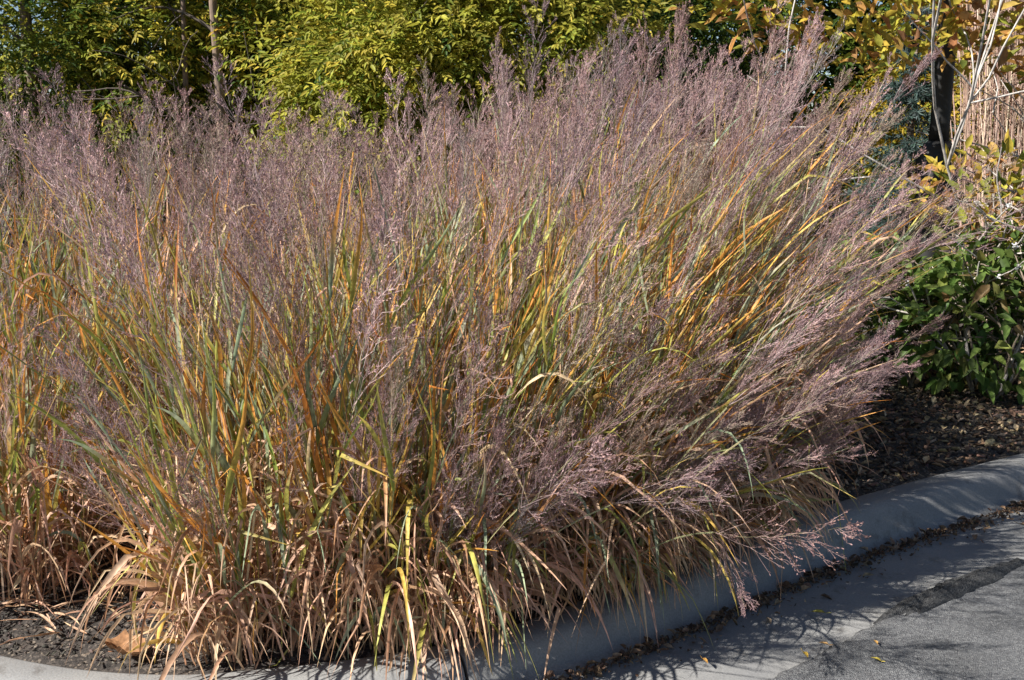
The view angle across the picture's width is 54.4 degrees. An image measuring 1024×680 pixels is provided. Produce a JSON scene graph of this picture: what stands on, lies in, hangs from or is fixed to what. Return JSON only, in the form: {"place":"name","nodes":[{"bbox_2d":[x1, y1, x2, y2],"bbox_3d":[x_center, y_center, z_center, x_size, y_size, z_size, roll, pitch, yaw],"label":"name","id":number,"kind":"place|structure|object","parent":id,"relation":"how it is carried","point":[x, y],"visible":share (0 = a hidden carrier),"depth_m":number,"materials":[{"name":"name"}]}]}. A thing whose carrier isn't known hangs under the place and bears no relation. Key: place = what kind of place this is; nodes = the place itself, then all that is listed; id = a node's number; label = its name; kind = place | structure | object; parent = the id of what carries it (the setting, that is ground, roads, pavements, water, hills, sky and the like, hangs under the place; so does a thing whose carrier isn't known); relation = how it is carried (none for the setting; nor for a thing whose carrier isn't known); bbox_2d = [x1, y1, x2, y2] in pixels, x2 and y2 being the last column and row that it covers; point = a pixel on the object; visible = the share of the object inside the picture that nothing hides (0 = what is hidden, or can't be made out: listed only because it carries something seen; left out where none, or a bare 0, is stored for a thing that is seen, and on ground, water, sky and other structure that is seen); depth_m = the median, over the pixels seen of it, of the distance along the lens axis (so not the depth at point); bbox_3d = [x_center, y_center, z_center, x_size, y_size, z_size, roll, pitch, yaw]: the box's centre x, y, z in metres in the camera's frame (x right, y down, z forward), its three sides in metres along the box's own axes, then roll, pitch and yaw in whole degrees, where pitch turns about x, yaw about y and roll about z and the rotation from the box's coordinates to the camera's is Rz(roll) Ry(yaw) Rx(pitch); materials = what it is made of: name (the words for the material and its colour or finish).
{"place":"outdoors","nodes":[
{"label":"outdoors","id":0,"kind":"place"},
{"bbox_2d":[0,0,961,135],"label":"sky","id":1,"kind":"structure","parent":0,"point":[12,5],"materials":[{"name":"white"}]},
{"bbox_2d":[0,176,1023,674],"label":"soil","id":2,"kind":"structure","parent":0,"point":[86,646],"depth_m":3.26,"materials":[{"name":"brown soil"}]},
{"bbox_2d":[0,72,74,411],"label":"switchgrass","id":3,"kind":"object","parent":2,"relation":"on","point":[21,215],"visible":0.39,"depth_m":5.26,"materials":[{"name":"pink plant"}]},
{"bbox_2d":[0,108,102,487],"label":"switchgrass","id":4,"kind":"object","parent":2,"relation":"on","point":[37,263],"visible":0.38,"depth_m":4.11,"materials":[{"name":"pink plant"}]},
{"bbox_2d":[0,145,179,609],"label":"switchgrass","id":5,"kind":"object","parent":2,"relation":"on","point":[28,509],"visible":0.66,"depth_m":3.24,"materials":[{"name":"plant"}]},
{"bbox_2d":[0,0,230,296],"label":"broadleaf tree","id":6,"kind":"object","parent":2,"relation":"on","point":[11,67],"visible":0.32,"depth_m":8.55,"materials":[{"name":"green plant"}]},
{"bbox_2d":[105,629,151,667],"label":"fallen leaf","id":7,"kind":"object","parent":2,"relation":"on","point":[119,641],"visible":0.77,"depth_m":2.95,"materials":[{"name":"plant"}]},
{"bbox_2d":[3,0,279,227],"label":"background tree","id":8,"kind":"object","parent":2,"relation":"on","point":[205,2],"depth_m":15.12,"materials":[{"name":"green plant"}]},
{"bbox_2d":[0,74,289,435],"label":"switchgrass","id":9,"kind":"object","parent":2,"relation":"on","point":[126,159],"visible":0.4,"depth_m":4.78,"materials":[{"name":"pink plant"}]},
{"bbox_2d":[0,63,344,510],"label":"switchgrass","id":10,"kind":"object","parent":2,"relation":"on","point":[139,175],"visible":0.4,"depth_m":3.80,"materials":[{"name":"pink plant"}]},
{"bbox_2d":[12,0,437,307],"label":"yellowing tree","id":11,"kind":"object","parent":2,"relation":"on","point":[186,74],"visible":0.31,"depth_m":8.53,"materials":[{"name":"green plant"}]},
{"bbox_2d":[0,86,453,679],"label":"switchgrass","id":12,"kind":"object","parent":2,"relation":"on","point":[206,522],"visible":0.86,"depth_m":2.77,"materials":[{"name":"brown plant"}]},
{"bbox_2d":[0,524,593,668],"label":"gravel mulch","id":13,"kind":"object","parent":2,"relation":"on","point":[42,619],"visible":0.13,"depth_m":3.08,"materials":[{"name":"gravel"}]},
{"bbox_2d":[125,0,473,250],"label":"broadleaf tree","id":14,"kind":"object","parent":2,"relation":"on","point":[222,10],"visible":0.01,"depth_m":9.29,"materials":[{"name":"green plant"}]},
{"bbox_2d":[177,91,432,404],"bbox_3d":[-1.038,-0.356,4.975,1.410,1.682,1.442,0,11,0],"label":"switchgrass","id":15,"kind":"object","parent":2,"relation":"on","point":[307,150],"visible":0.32,"depth_m":4.70,"materials":[{"name":"pink plant"}]},
{"bbox_2d":[0,507,645,660],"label":"straw litter","id":16,"kind":"object","parent":2,"relation":"on","point":[60,613],"visible":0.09,"depth_m":3.19,"materials":[{"name":"brown plant"}]},
{"bbox_2d":[140,0,542,237],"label":"background tree","id":17,"kind":"object","parent":2,"relation":"on","point":[366,66],"depth_m":14.21,"materials":[{"name":"green plant"}]},
{"bbox_2d":[204,74,533,504],"bbox_3d":[-0.608,-0.190,4.039,1.335,1.729,1.324,9,14,36],"label":"switchgrass","id":18,"kind":"object","parent":2,"relation":"on","point":[417,263],"visible":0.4,"depth_m":3.86,"materials":[{"name":"pink plant"}]},
{"bbox_2d":[234,0,690,313],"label":"bright tree","id":19,"kind":"object","parent":2,"relation":"on","point":[404,30],"visible":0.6,"depth_m":7.52,"materials":[{"name":"green plant"}]},
{"bbox_2d":[335,55,589,417],"bbox_3d":[-0.191,-0.494,5.160,1.398,1.846,1.432,0,11,0],"label":"switchgrass","id":20,"kind":"object","parent":2,"relation":"on","point":[446,100],"visible":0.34,"depth_m":4.95,"materials":[{"name":"pink plant"}]},
{"bbox_2d":[198,53,734,679],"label":"switchgrass","id":21,"kind":"object","parent":2,"relation":"on","point":[458,539],"visible":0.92,"depth_m":2.81,"materials":[{"name":"brown plant"}]},
{"bbox_2d":[352,0,743,480],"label":"switchgrass","id":22,"kind":"object","parent":2,"relation":"on","point":[534,123],"visible":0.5,"depth_m":4.01,"materials":[{"name":"pink plant"}]},
{"bbox_2d":[414,0,730,230],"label":"background tree","id":23,"kind":"object","parent":2,"relation":"on","point":[546,82],"visible":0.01,"depth_m":14.51,"materials":[{"name":"green plant"}]},
{"bbox_2d":[458,11,745,386],"bbox_3d":[0.472,-0.709,5.544,1.570,2.090,1.671,0,11,0],"label":"switchgrass","id":24,"kind":"object","parent":2,"relation":"on","point":[497,59],"visible":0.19,"depth_m":5.36,"materials":[{"name":"pink plant"}]},
{"bbox_2d":[410,27,871,679],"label":"switchgrass","id":25,"kind":"object","parent":2,"relation":"on","point":[660,537],"visible":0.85,"depth_m":3.12,"materials":[{"name":"brown plant"}]},
{"bbox_2d":[474,0,872,239],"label":"broadleaf tree","id":26,"kind":"object","parent":2,"relation":"on","point":[744,65],"visible":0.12,"depth_m":9.39,"materials":[{"name":"green plant"}]},
{"bbox_2d":[519,21,834,406],"bbox_3d":[0.750,-0.467,4.585,1.540,2.002,1.409,-4,12,-17],"label":"switchgrass","id":27,"kind":"object","parent":2,"relation":"on","point":[620,30],"visible":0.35,"depth_m":4.41,"materials":[{"name":"pink plant"}]},
{"bbox_2d":[517,0,901,234],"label":"background tree","id":28,"kind":"object","parent":2,"relation":"on","point":[830,13],"visible":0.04,"depth_m":13.87,"materials":[{"name":"green plant"}]},
{"bbox_2d":[545,0,927,348],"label":"switchgrass","id":29,"kind":"object","parent":2,"relation":"on","point":[681,21],"visible":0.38,"depth_m":4.83,"materials":[{"name":"pink plant"}]},
{"bbox_2d":[576,15,998,618],"bbox_3d":[0.915,-0.079,3.378,1.619,1.995,1.564,0,11,0],"label":"switchgrass","id":30,"kind":"object","parent":2,"relation":"on","point":[780,471],"visible":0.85,"depth_m":3.48,"materials":[{"name":"pink plant"}]},
{"bbox_2d":[622,7,1023,492],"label":"switchgrass","id":31,"kind":"object","parent":2,"relation":"on","point":[884,289],"visible":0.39,"depth_m":4.18,"materials":[{"name":"pink plant"}]},
{"bbox_2d":[664,0,1023,344],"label":"magnolia shrub","id":32,"kind":"object","parent":2,"relation":"on","point":[961,18],"visible":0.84,"depth_m":5.62,"materials":[{"name":"yellow plant"}]},
{"bbox_2d":[786,209,987,371],"bbox_3d":[2.369,-0.247,6.135,1.319,1.072,1.375,-7,13,-30],"label":"green shrub","id":33,"kind":"object","parent":2,"relation":"on","point":[874,323],"visible":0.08,"depth_m":6.11,"materials":[{"name":"green plant"}]},
{"bbox_2d":[758,0,1016,235],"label":"background tree","id":34,"kind":"object","parent":2,"relation":"on","point":[882,11],"visible":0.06,"depth_m":13.66,"materials":[{"name":"green plant"}]},
{"bbox_2d":[819,4,975,284],"bbox_3d":[3.203,-1.377,8.070,1.462,2.609,1.483,0,11,0],"label":"blue conifer","id":35,"kind":"object","parent":2,"relation":"on","point":[910,144],"visible":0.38,"depth_m":7.95,"materials":[{"name":"green plant"}]},
{"bbox_2d":[790,0,1019,256],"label":"golden tree","id":36,"kind":"object","parent":2,"relation":"on","point":[903,129],"visible":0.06,"depth_m":9.54,"materials":[{"name":"yellow plant"}]},
{"bbox_2d":[797,328,1023,507],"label":"wood mulch","id":37,"kind":"object","parent":2,"relation":"on","point":[931,448],"visible":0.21,"depth_m":4.97,"materials":[{"name":"brown wood"}]},
{"bbox_2d":[806,128,1023,394],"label":"magnolia shrub","id":38,"kind":"object","parent":2,"relation":"on","point":[1008,145],"visible":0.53,"depth_m":5.45,"materials":[{"name":"yellow plant"}]},
{"bbox_2d":[816,232,1015,387],"bbox_3d":[2.450,-0.143,5.874,1.291,0.994,0.872,-6,13,-27],"label":"green shrub","id":39,"kind":"object","parent":2,"relation":"on","point":[940,272],"visible":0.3,"depth_m":5.68,"materials":[{"name":"green plant"}]},
{"bbox_2d":[814,331,1023,490],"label":"leaf litter","id":40,"kind":"object","parent":2,"relation":"on","point":[986,443],"visible":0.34,"depth_m":5.08,"materials":[{"name":"brown plant"}]},
{"bbox_2d":[891,0,959,355],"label":"tree trunk","id":41,"kind":"object","parent":2,"relation":"on","point":[944,80],"visible":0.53,"depth_m":6.30,"materials":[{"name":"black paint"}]},
{"bbox_2d":[840,165,1023,405],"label":"green shrub","id":42,"kind":"object","parent":2,"relation":"on","point":[989,384],"visible":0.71,"depth_m":5.40,"materials":[{"name":"green plant"}]},
{"bbox_2d":[890,0,1023,330],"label":"reed grass","id":43,"kind":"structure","parent":2,"relation":"on","point":[1005,114],"depth_m":7.38,"materials":[{"name":"beige plant"}]},
{"bbox_2d":[951,241,1023,371],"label":"green shrub","id":44,"kind":"object","parent":2,"relation":"on","point":[982,336],"visible":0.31,"depth_m":5.65,"materials":[{"name":"green plant"}]},
{"bbox_2d":[766,566,1023,679],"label":"road","id":45,"kind":"structure","parent":0,"point":[977,634],"depth_m":3.17,"materials":[{"name":"grey asphalt"}]},
{"bbox_2d":[566,509,1023,679],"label":"gutter","id":46,"kind":"object","parent":45,"relation":"on","point":[758,647],"visible":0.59,"depth_m":3.42,"materials":[{"name":"concrete"}]},
{"bbox_2d":[544,500,1023,679],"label":"leaf litter","id":47,"kind":"object","parent":46,"relation":"on","point":[602,664],"visible":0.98,"depth_m":3.56,"materials":[{"name":"brown plant"}]},
{"bbox_2d":[811,609,831,612],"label":"fallen leaf","id":48,"kind":"object","parent":46,"relation":"on","point":[819,610],"visible":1,"depth_m":3.38,"materials":[{"name":"yellow plant"}]},
{"bbox_2d":[873,558,1023,623],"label":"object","id":49,"kind":"object","parent":45,"relation":"on","point":[939,594],"visible":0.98,"depth_m":3.52,"materials":[{"name":"grey asphalt"}]},
{"label":"ground","id":50,"kind":"structure","parent":0,"visible":0},
{"bbox_2d":[0,1,65,185],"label":"background tree","id":51,"kind":"object","parent":50,"relation":"on","point":[20,37],"visible":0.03,"depth_m":14.04,"materials":[{"name":"green plant"}]},
{"bbox_2d":[0,644,465,679],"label":"kerb","id":52,"kind":"structure","parent":50,"relation":"on","point":[19,669],"depth_m":2.86,"materials":[{"name":"concrete"}]},
{"bbox_2d":[451,459,1023,679],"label":"kerb","id":53,"kind":"structure","parent":50,"relation":"on","point":[904,511],"depth_m":3.56,"materials":[{"name":"concrete"}]},
{"bbox_2d":[1002,453,1023,466],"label":"kerb","id":54,"kind":"structure","parent":50,"relation":"on","point":[1018,458],"depth_m":4.61,"materials":[{"name":"concrete"}]}
]}

